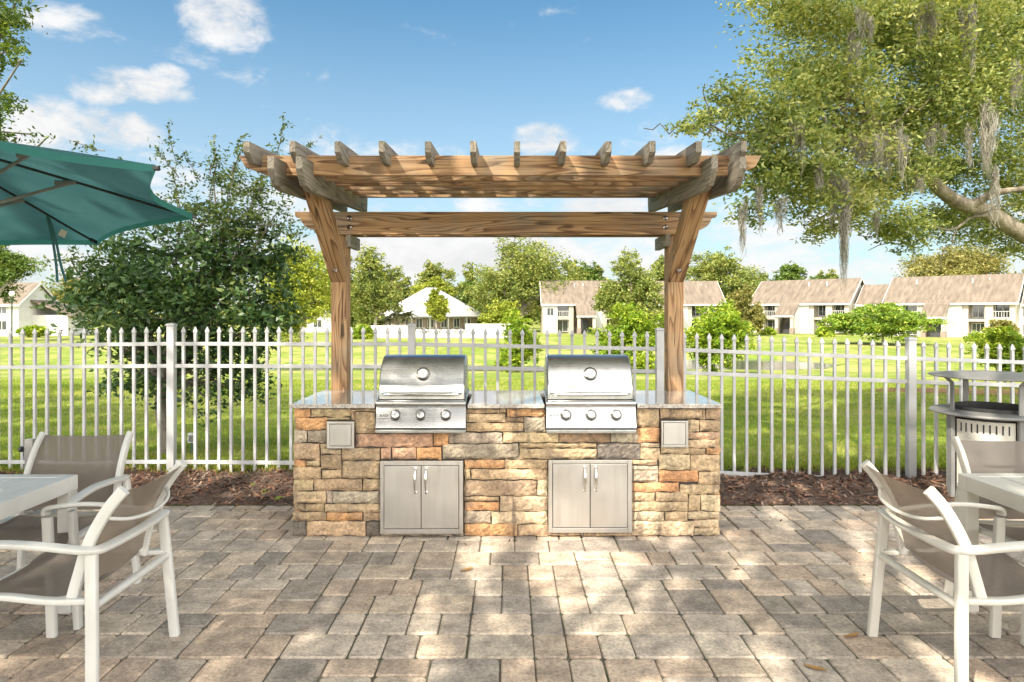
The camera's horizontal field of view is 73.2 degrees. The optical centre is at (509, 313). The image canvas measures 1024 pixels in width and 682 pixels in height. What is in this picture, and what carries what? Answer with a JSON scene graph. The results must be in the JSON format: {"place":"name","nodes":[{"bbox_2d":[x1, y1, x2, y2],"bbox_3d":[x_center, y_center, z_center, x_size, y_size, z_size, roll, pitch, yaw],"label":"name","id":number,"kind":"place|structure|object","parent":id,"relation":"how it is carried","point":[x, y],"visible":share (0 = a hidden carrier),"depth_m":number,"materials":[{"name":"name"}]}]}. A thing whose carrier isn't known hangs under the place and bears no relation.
{"place":"outdoors","nodes":[
{"label":"outdoors","id":0,"kind":"place"},
{"bbox_2d":[0,282,90,335],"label":"white house","id":1,"kind":"structure","parent":0,"point":[24,314],"depth_m":107.00,"materials":[{"name":"paint"}]},
{"bbox_2d":[0,320,6,329],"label":"window","id":2,"kind":"structure","parent":1,"relation":"in","point":[3,323],"depth_m":103.96,"materials":[{"name":"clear glass"}]},
{"bbox_2d":[304,302,330,331],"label":"white house","id":3,"kind":"structure","parent":0,"point":[319,325],"depth_m":128.50,"materials":[{"name":"paint"}]},
{"bbox_2d":[0,316,1022,505],"bbox_3d":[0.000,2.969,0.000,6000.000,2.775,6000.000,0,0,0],"label":"ground","id":4,"kind":"structure","parent":0,"point":[955,342],"depth_m":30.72,"materials":[{"name":"plant"}]},
{"bbox_2d":[9,290,14,364],"bbox_3d":[-33.170,1.055,46.000,0.340,5.344,0.340,0,0,0],"label":"lamp post","id":5,"kind":"object","parent":4,"relation":"on","point":[11,294],"visible":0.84,"depth_m":45.99,"materials":[{"name":"metal"}]},
{"bbox_2d":[0,245,50,304],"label":"shade tree","id":6,"kind":"object","parent":4,"relation":"on","point":[13,265],"visible":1,"depth_m":85.58,"materials":[{"name":"green plant"}]},
{"bbox_2d":[0,0,55,146],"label":"leaning oak","id":7,"kind":"object","parent":4,"relation":"on","point":[8,20],"visible":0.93,"depth_m":9.57,"materials":[{"name":"green plant"}]},
{"bbox_2d":[14,324,56,337],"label":"bush","id":8,"kind":"object","parent":4,"relation":"on","point":[28,330],"visible":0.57,"depth_m":99.40,"materials":[{"name":"green plant"}]},
{"bbox_2d":[51,274,103,314],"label":"shade tree","id":9,"kind":"object","parent":4,"relation":"on","point":[63,282],"visible":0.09,"depth_m":133.42,"materials":[{"name":"green plant"}]},
{"bbox_2d":[29,112,322,453],"bbox_3d":[-3.931,-0.299,8.085,3.253,4.080,2.689,0,0,0],"label":"glossy leaved tree","id":10,"kind":"object","parent":4,"relation":"on","point":[141,288],"visible":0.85,"depth_m":8.11,"materials":[{"name":"green plant"}]},
{"bbox_2d":[188,433,193,452],"bbox_3d":[-3.681,1.530,7.999,0.080,0.285,0.052,0,0,0],"label":"outlet stake","id":11,"kind":"object","parent":4,"relation":"on","point":[191,438],"visible":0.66,"depth_m":7.97,"materials":[{"name":"plastic"}]},
{"bbox_2d":[39,274,540,324],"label":"distant woods","id":12,"kind":"object","parent":4,"relation":"on","point":[538,316],"visible":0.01,"depth_m":215.65,"materials":[{"name":"plant"}]},
{"bbox_2d":[255,231,330,341],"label":"shade tree","id":13,"kind":"object","parent":4,"relation":"on","point":[314,289],"visible":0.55,"depth_m":73.39,"materials":[{"name":"green plant"}]},
{"bbox_2d":[327,277,357,327],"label":"shade tree","id":14,"kind":"object","parent":4,"relation":"on","point":[353,321],"visible":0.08,"depth_m":119.42,"materials":[{"name":"green plant"}]},
{"bbox_2d":[353,324,373,338],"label":"bush","id":15,"kind":"object","parent":4,"relation":"on","point":[357,333],"visible":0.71,"depth_m":94.10,"materials":[{"name":"green plant"}]},
{"bbox_2d":[356,290,385,327],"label":"shade tree","id":16,"kind":"object","parent":4,"relation":"on","point":[379,322],"visible":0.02,"depth_m":148.72,"materials":[{"name":"green plant"}]},
{"bbox_2d":[351,243,406,325],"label":"shade tree","id":17,"kind":"object","parent":4,"relation":"on","point":[372,285],"visible":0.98,"depth_m":111.19,"materials":[{"name":"green plant"}]},
{"bbox_2d":[371,326,407,336],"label":"pool wall","id":18,"kind":"structure","parent":4,"relation":"on","point":[391,328],"depth_m":100.00,"materials":[{"name":"white"}]},
{"bbox_2d":[385,309,406,325],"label":"palm","id":19,"kind":"object","parent":4,"relation":"on","point":[397,316],"visible":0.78,"depth_m":117.16,"materials":[{"name":"green plant"}]},
{"bbox_2d":[395,273,412,299],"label":"shade tree","id":20,"kind":"object","parent":4,"relation":"on","point":[405,282],"visible":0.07,"depth_m":170.62,"materials":[{"name":"green plant"}]},
{"bbox_2d":[395,310,418,323],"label":"palm","id":21,"kind":"object","parent":4,"relation":"on","point":[407,315],"visible":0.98,"depth_m":117.55,"materials":[{"name":"green plant"}]},
{"bbox_2d":[406,259,459,297],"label":"shade tree","id":22,"kind":"object","parent":4,"relation":"on","point":[430,271],"visible":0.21,"depth_m":163.67,"materials":[{"name":"green plant"}]},
{"bbox_2d":[384,287,482,331],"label":"clubhouse","id":23,"kind":"structure","parent":4,"relation":"on","point":[459,316],"depth_m":133.34,"materials":[{"name":"metal"}]},
{"bbox_2d":[416,318,422,327],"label":"window","id":24,"kind":"structure","parent":23,"relation":"in","point":[419,321],"depth_m":128.72,"materials":[{"name":"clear glass"}]},
{"bbox_2d":[453,318,459,326],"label":"window","id":25,"kind":"structure","parent":23,"relation":"in","point":[456,321],"depth_m":134.14,"materials":[{"name":"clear glass"}]},
{"bbox_2d":[411,276,457,296],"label":"shade tree","id":26,"kind":"object","parent":4,"relation":"on","point":[437,282],"visible":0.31,"depth_m":148.26,"materials":[{"name":"green plant"}]},
{"bbox_2d":[421,288,450,326],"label":"shade tree","id":27,"kind":"object","parent":4,"relation":"on","point":[437,309],"visible":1,"depth_m":115.36,"materials":[{"name":"green plant"}]},
{"bbox_2d":[373,329,505,337],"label":"pool fence","id":28,"kind":"object","parent":4,"relation":"on","point":[443,330],"visible":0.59,"depth_m":96.97,"materials":[{"name":"metal"}]},
{"bbox_2d":[417,333,506,336],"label":"pool deck","id":29,"kind":"structure","parent":4,"relation":"on","point":[453,335],"depth_m":100.47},
{"bbox_2d":[455,262,485,295],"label":"shade tree","id":30,"kind":"object","parent":4,"relation":"on","point":[468,276],"visible":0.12,"depth_m":175.11,"materials":[{"name":"green plant"}]},
{"bbox_2d":[456,282,485,323],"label":"shade tree","id":31,"kind":"object","parent":4,"relation":"on","point":[465,300],"visible":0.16,"depth_m":148.93,"materials":[{"name":"green plant"}]},
{"bbox_2d":[0,454,945,474],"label":"grass tufts","id":32,"kind":"object","parent":4,"relation":"on","point":[815,464],"visible":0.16,"depth_m":7.03,"materials":[{"name":"plant"}]},
{"bbox_2d":[0,464,954,506],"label":"mulch bed","id":33,"kind":"object","parent":4,"relation":"on","point":[196,498],"visible":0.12,"depth_m":6.21,"materials":[{"name":"wood"}]},
{"bbox_2d":[927,370,1023,496],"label":"trash receptacle","id":34,"kind":"object","parent":33,"relation":"on","point":[966,419],"visible":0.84,"depth_m":5.82,"materials":[{"name":"metal"}]},
{"bbox_2d":[465,324,509,335],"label":"pool wall","id":35,"kind":"structure","parent":4,"relation":"on","point":[483,327],"depth_m":104.00,"materials":[{"name":"white"}]},
{"bbox_2d":[477,297,529,328],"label":"shade tree","id":36,"kind":"object","parent":4,"relation":"on","point":[495,312],"visible":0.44,"depth_m":117.29,"materials":[{"name":"green plant"}]},
{"bbox_2d":[483,296,539,328],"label":"shade tree","id":37,"kind":"object","parent":4,"relation":"on","point":[530,316],"visible":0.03,"depth_m":157.41,"materials":[{"name":"green plant"}]},
{"bbox_2d":[0,323,1023,477],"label":"picket fence","id":38,"kind":"object","parent":4,"relation":"on","point":[910,358],"visible":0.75,"depth_m":6.83,"materials":[{"name":"metal"}]},
{"bbox_2d":[457,237,579,317],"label":"shade tree","id":39,"kind":"object","parent":4,"relation":"on","point":[520,281],"visible":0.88,"depth_m":127.76,"materials":[{"name":"green plant"}]},
{"bbox_2d":[491,305,545,372],"bbox_3d":[0.593,1.661,42.069,3.214,4.313,3.029,0,0,-27],"label":"bush","id":40,"kind":"object","parent":4,"relation":"on","point":[516,326],"visible":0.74,"depth_m":41.51,"materials":[{"name":"green plant"}]},
{"bbox_2d":[562,259,589,280],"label":"shade tree","id":41,"kind":"object","parent":4,"relation":"on","point":[578,276],"visible":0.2,"depth_m":149.64,"materials":[{"name":"green plant"}]},
{"bbox_2d":[538,281,636,333],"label":"apartment building","id":42,"kind":"structure","parent":4,"relation":"on","point":[568,309],"depth_m":121.59,"materials":[{"name":"paint"}]},
{"bbox_2d":[557,306,567,316],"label":"window","id":43,"kind":"structure","parent":42,"relation":"in","point":[563,310],"depth_m":122.29,"materials":[{"name":"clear glass"}]},
{"bbox_2d":[557,320,567,331],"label":"window","id":44,"kind":"structure","parent":42,"relation":"in","point":[562,325],"depth_m":122.29,"materials":[{"name":"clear glass"}]},
{"bbox_2d":[574,259,609,280],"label":"shade tree","id":45,"kind":"object","parent":4,"relation":"on","point":[594,274],"visible":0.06,"depth_m":168.65,"materials":[{"name":"green plant"}]},
{"bbox_2d":[603,315,622,329],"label":"shade tree","id":46,"kind":"object","parent":4,"relation":"on","point":[613,324],"visible":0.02,"depth_m":110.42,"materials":[{"name":"green plant"}]},
{"bbox_2d":[586,301,663,373],"bbox_3d":[7.158,1.764,40.909,5.182,4.982,4.610,0,0,0],"label":"bush","id":47,"kind":"object","parent":4,"relation":"on","point":[639,324],"visible":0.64,"depth_m":40.40,"materials":[{"name":"green plant"}]},
{"bbox_2d":[591,246,663,327],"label":"shade tree","id":48,"kind":"object","parent":4,"relation":"on","point":[644,286],"visible":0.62,"depth_m":97.71,"materials":[{"name":"green plant"}]},
{"bbox_2d":[645,254,663,280],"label":"shade tree","id":49,"kind":"object","parent":4,"relation":"on","point":[658,264],"visible":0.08,"depth_m":158.78,"materials":[{"name":"green plant"}]},
{"bbox_2d":[684,298,760,371],"bbox_3d":[12.209,1.392,40.181,4.738,4.535,4.034,0,0,0],"label":"bush","id":50,"kind":"object","parent":4,"relation":"on","point":[724,319],"visible":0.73,"depth_m":39.31,"materials":[{"name":"green plant"}]},
{"bbox_2d":[685,246,773,302],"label":"shade tree","id":51,"kind":"object","parent":4,"relation":"on","point":[719,268],"visible":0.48,"depth_m":141.71,"materials":[{"name":"green plant"}]},
{"bbox_2d":[726,283,768,334],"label":"shade tree","id":52,"kind":"object","parent":4,"relation":"on","point":[755,316],"visible":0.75,"depth_m":107.21,"materials":[{"name":"green plant"}]},
{"bbox_2d":[754,271,768,281],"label":"shade tree","id":53,"kind":"object","parent":4,"relation":"on","point":[765,276],"visible":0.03,"depth_m":154.68,"materials":[{"name":"green plant"}]},
{"bbox_2d":[760,327,778,334],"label":"bush","id":54,"kind":"object","parent":4,"relation":"on","point":[769,331],"visible":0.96,"depth_m":111.28,"materials":[{"name":"green plant"}]},
{"bbox_2d":[769,261,816,280],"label":"shade tree","id":55,"kind":"object","parent":4,"relation":"on","point":[794,271],"visible":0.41,"depth_m":163.22,"materials":[{"name":"green plant"}]},
{"bbox_2d":[813,325,836,336],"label":"bush","id":56,"kind":"object","parent":4,"relation":"on","point":[822,331],"visible":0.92,"depth_m":102.99,"materials":[{"name":"green plant"}]},
{"bbox_2d":[815,269,839,278],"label":"shade tree","id":57,"kind":"object","parent":4,"relation":"on","point":[833,275],"visible":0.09,"depth_m":187.62,"materials":[{"name":"green plant"}]},
{"bbox_2d":[644,0,1023,266],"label":"live oak","id":58,"kind":"object","parent":4,"relation":"on","point":[957,92],"visible":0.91,"depth_m":10.57,"materials":[{"name":"green plant"}]},
{"bbox_2d":[738,202,747,262],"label":"spanish moss","id":59,"kind":"object","parent":58,"relation":"hanging from","point":[742,225],"visible":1,"depth_m":9.43,"materials":[{"name":"plant"}]},
{"bbox_2d":[741,180,765,237],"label":"spanish moss","id":60,"kind":"object","parent":58,"relation":"hanging from","point":[758,194],"visible":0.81,"depth_m":9.48,"materials":[{"name":"plant"}]},
{"bbox_2d":[771,196,789,232],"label":"spanish moss","id":61,"kind":"object","parent":58,"relation":"hanging from","point":[779,204],"visible":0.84,"depth_m":9.47,"materials":[{"name":"plant"}]},
{"bbox_2d":[787,120,806,171],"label":"spanish moss","id":62,"kind":"object","parent":58,"relation":"hanging from","point":[802,145],"visible":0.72,"depth_m":9.43,"materials":[{"name":"plant"}]},
{"bbox_2d":[811,155,825,196],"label":"spanish moss","id":63,"kind":"object","parent":58,"relation":"hanging from","point":[818,180],"visible":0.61,"depth_m":9.60,"materials":[{"name":"plant"}]},
{"bbox_2d":[823,172,848,230],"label":"spanish moss","id":64,"kind":"object","parent":58,"relation":"hanging from","point":[834,182],"visible":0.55,"depth_m":9.97,"materials":[{"name":"plant"}]},
{"bbox_2d":[838,174,853,293],"bbox_3d":[4.892,-1.147,9.991,0.256,1.767,0.154,0,0,-21],"label":"spanish moss","id":65,"kind":"object","parent":58,"relation":"hanging from","point":[844,222],"visible":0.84,"depth_m":9.95,"materials":[{"name":"plant"}]},
{"bbox_2d":[845,23,865,99],"bbox_3d":[5.093,-3.695,10.081,0.285,1.065,0.426,0,0,0],"label":"spanish moss","id":66,"kind":"object","parent":58,"relation":"hanging from","point":[851,36],"visible":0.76,"depth_m":10.09,"materials":[{"name":"plant"}]},
{"bbox_2d":[852,6,876,48],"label":"spanish moss","id":67,"kind":"object","parent":58,"relation":"hanging from","point":[864,18],"visible":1,"depth_m":9.99,"materials":[{"name":"plant"}]},
{"bbox_2d":[848,130,887,177],"bbox_3d":[5.298,-2.327,10.139,0.406,0.710,0.504,0,0,-39],"label":"spanish moss","id":68,"kind":"object","parent":58,"relation":"hanging from","point":[858,155],"visible":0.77,"depth_m":10.10,"materials":[{"name":"plant"}]},
{"bbox_2d":[873,211,881,234],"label":"spanish moss","id":69,"kind":"object","parent":58,"relation":"hanging from","point":[876,219],"visible":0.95,"depth_m":10.30,"materials":[{"name":"plant"}]},
{"bbox_2d":[871,121,913,184],"bbox_3d":[5.718,-2.334,10.243,0.514,0.985,0.606,0,0,0],"label":"spanish moss","id":70,"kind":"object","parent":58,"relation":"hanging from","point":[899,135],"visible":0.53,"depth_m":10.11,"materials":[{"name":"plant"}]},
{"bbox_2d":[909,174,925,194],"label":"spanish moss","id":71,"kind":"object","parent":58,"relation":"hanging from","point":[918,183],"visible":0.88,"depth_m":10.54,"materials":[{"name":"plant"}]},
{"bbox_2d":[909,0,940,45],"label":"spanish moss","id":72,"kind":"object","parent":58,"relation":"hanging from","point":[930,18],"visible":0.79,"depth_m":10.45,"materials":[{"name":"plant"}]},
{"bbox_2d":[922,120,947,155],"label":"spanish moss","id":73,"kind":"object","parent":58,"relation":"hanging from","point":[931,140],"visible":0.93,"depth_m":10.62,"materials":[{"name":"plant"}]},
{"bbox_2d":[958,2,978,78],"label":"spanish moss","id":74,"kind":"object","parent":58,"relation":"hanging from","point":[969,17],"visible":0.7,"depth_m":10.56,"materials":[{"name":"plant"}]},
{"bbox_2d":[961,93,1000,183],"bbox_3d":[7.334,-2.710,10.679,0.350,1.439,0.512,0,0,-37],"label":"spanish moss","id":75,"kind":"object","parent":58,"relation":"hanging from","point":[987,135],"visible":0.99,"depth_m":10.59,"materials":[{"name":"plant"}]},
{"bbox_2d":[987,163,1000,230],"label":"spanish moss","id":76,"kind":"object","parent":58,"relation":"hanging from","point":[995,178],"visible":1,"depth_m":10.63,"materials":[{"name":"plant"}]},
{"bbox_2d":[1009,58,1023,112],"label":"spanish moss","id":77,"kind":"object","parent":58,"relation":"hanging from","point":[1012,87],"visible":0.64,"depth_m":10.78,"materials":[{"name":"plant"}]},
{"bbox_2d":[816,302,953,344],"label":"bush","id":78,"kind":"object","parent":4,"relation":"on","point":[886,319],"visible":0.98,"depth_m":76.69,"materials":[{"name":"green plant"}]},
{"bbox_2d":[876,387,1018,395],"bbox_3d":[14.200,2.400,20.825,8.000,0.366,5.250,0,0,0],"label":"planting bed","id":79,"kind":"object","parent":4,"relation":"on","point":[945,390],"visible":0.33,"depth_m":20.44,"materials":[{"name":"plant"}]},
{"bbox_2d":[882,273,1023,337],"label":"apartment building","id":80,"kind":"structure","parent":4,"relation":"on","point":[965,304],"depth_m":102.41,"materials":[{"name":"paint"}]},
{"bbox_2d":[905,305,916,310],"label":"window","id":81,"kind":"structure","parent":80,"relation":"in","point":[913,307],"depth_m":107.69,"materials":[{"name":"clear glass"}]},
{"bbox_2d":[972,305,983,317],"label":"window","id":82,"kind":"structure","parent":80,"relation":"in","point":[978,309],"depth_m":101.66,"materials":[{"name":"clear glass"}]},
{"bbox_2d":[972,323,984,332],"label":"window","id":83,"kind":"structure","parent":80,"relation":"in","point":[975,326],"depth_m":101.65,"materials":[{"name":"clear glass"}]},
{"bbox_2d":[995,304,1009,317],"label":"window","id":84,"kind":"structure","parent":80,"relation":"in","point":[1000,307],"depth_m":99.39,"materials":[{"name":"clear glass"}]},
{"bbox_2d":[893,242,1023,276],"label":"shade tree","id":85,"kind":"object","parent":4,"relation":"on","point":[969,263],"visible":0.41,"depth_m":135.91,"materials":[{"name":"green plant"}]},
{"bbox_2d":[959,324,1023,382],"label":"bush","id":86,"kind":"object","parent":4,"relation":"on","point":[1005,337],"visible":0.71,"depth_m":23.83,"materials":[{"name":"green plant"}]},
{"bbox_2d":[980,319,1022,340],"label":"bush","id":87,"kind":"object","parent":4,"relation":"on","point":[993,323],"visible":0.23,"depth_m":59.81,"materials":[{"name":"green plant"}]},
{"bbox_2d":[0,505,1023,681],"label":"patio paving","id":88,"kind":"structure","parent":0,"point":[254,601],"depth_m":3.70,"materials":[{"name":"stone"}]},
{"bbox_2d":[0,438,56,520],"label":"patio chair","id":89,"kind":"object","parent":88,"relation":"on","point":[29,443],"visible":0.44,"depth_m":5.28,"materials":[{"name":"white plastic"}]},
{"bbox_2d":[0,474,77,613],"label":"patio table","id":90,"kind":"object","parent":88,"relation":"on","point":[19,493],"visible":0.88,"depth_m":3.53,"materials":[{"name":"metal"}]},
{"bbox_2d":[0,431,141,629],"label":"patio chair","id":91,"kind":"object","parent":88,"relation":"on","point":[96,464],"visible":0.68,"depth_m":4.04,"materials":[{"name":"fabric"}]},
{"bbox_2d":[0,460,186,681],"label":"patio chair","id":92,"kind":"object","parent":88,"relation":"on","point":[119,532],"visible":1,"depth_m":3.00,"materials":[{"name":"metal"}]},
{"bbox_2d":[0,141,196,281],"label":"patio umbrella","id":93,"kind":"object","parent":88,"relation":"on","point":[52,197],"visible":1,"depth_m":3.94,"materials":[{"name":"teal fabric"}]},
{"bbox_2d":[289,390,721,535],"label":"outdoor kitchen island","id":94,"kind":"structure","parent":88,"relation":"on","point":[505,464],"depth_m":4.94,"materials":[{"name":"stone"}]},
{"bbox_2d":[375,355,468,432],"bbox_3d":[-0.627,0.579,5.187,0.636,0.537,0.667,0,0,0],"label":"built in grill","id":95,"kind":"object","parent":94,"relation":"attached to","point":[423,393],"visible":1,"depth_m":4.93,"materials":[{"name":"metal"}]},
{"bbox_2d":[239,141,760,389],"bbox_3d":[-0.044,0.185,5.410,3.557,2.830,2.020,0,0,0],"label":"pergola","id":96,"kind":"object","parent":94,"relation":"on","point":[690,181],"visible":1,"depth_m":5.39,"materials":[{"name":"brown wood"}]},
{"bbox_2d":[543,355,636,432],"bbox_3d":[0.580,0.579,5.187,0.636,0.537,0.667,0,0,0],"label":"built in grill","id":97,"kind":"object","parent":94,"relation":"attached to","point":[588,393],"visible":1,"depth_m":4.93,"materials":[{"name":"metal"}]},
{"bbox_2d":[67,507,1022,648],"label":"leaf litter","id":98,"kind":"object","parent":88,"relation":"on","point":[533,556],"visible":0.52,"depth_m":4.76,"materials":[{"name":"brown plant"}]},
{"bbox_2d":[860,460,1023,681],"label":"patio chair","id":99,"kind":"object","parent":88,"relation":"on","point":[930,532],"visible":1,"depth_m":3.02,"materials":[{"name":"metal"}]},
{"bbox_2d":[944,436,1023,645],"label":"patio chair","id":100,"kind":"object","parent":88,"relation":"on","point":[990,456],"visible":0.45,"depth_m":3.90,"materials":[{"name":"fabric"}]},
{"bbox_2d":[958,473,1023,611],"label":"patio table","id":101,"kind":"object","parent":88,"relation":"on","point":[1006,489],"visible":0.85,"depth_m":3.65,"materials":[{"name":"metal"}]},
{"bbox_2d":[0,0,1023,313],"label":"sky","id":102,"kind":"structure","parent":0,"point":[359,74],"materials":[{"name":"blue"}]},
{"bbox_2d":[641,281,725,331],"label":"apartment building","id":103,"kind":"structure","parent":0,"point":[703,293],"depth_m":123.95,"materials":[{"name":"paint"}]},
{"bbox_2d":[750,278,889,334],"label":"apartment building","id":104,"kind":"structure","parent":0,"point":[796,306],"depth_m":118.14,"materials":[{"name":"paint"}]},
{"bbox_2d":[767,305,774,315],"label":"window","id":105,"kind":"structure","parent":104,"relation":"in","point":[770,308],"depth_m":123.73,"materials":[{"name":"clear glass"}]},
{"bbox_2d":[767,320,774,328],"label":"window","id":106,"kind":"structure","parent":104,"relation":"in","point":[770,323],"depth_m":123.61,"materials":[{"name":"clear glass"}]},
{"bbox_2d":[818,305,825,315],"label":"window","id":107,"kind":"structure","parent":104,"relation":"in","point":[820,307],"depth_m":117.60,"materials":[{"name":"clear glass"}]},
{"bbox_2d":[835,305,843,312],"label":"window","id":108,"kind":"structure","parent":104,"relation":"in","point":[839,308],"depth_m":115.35,"materials":[{"name":"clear glass"}]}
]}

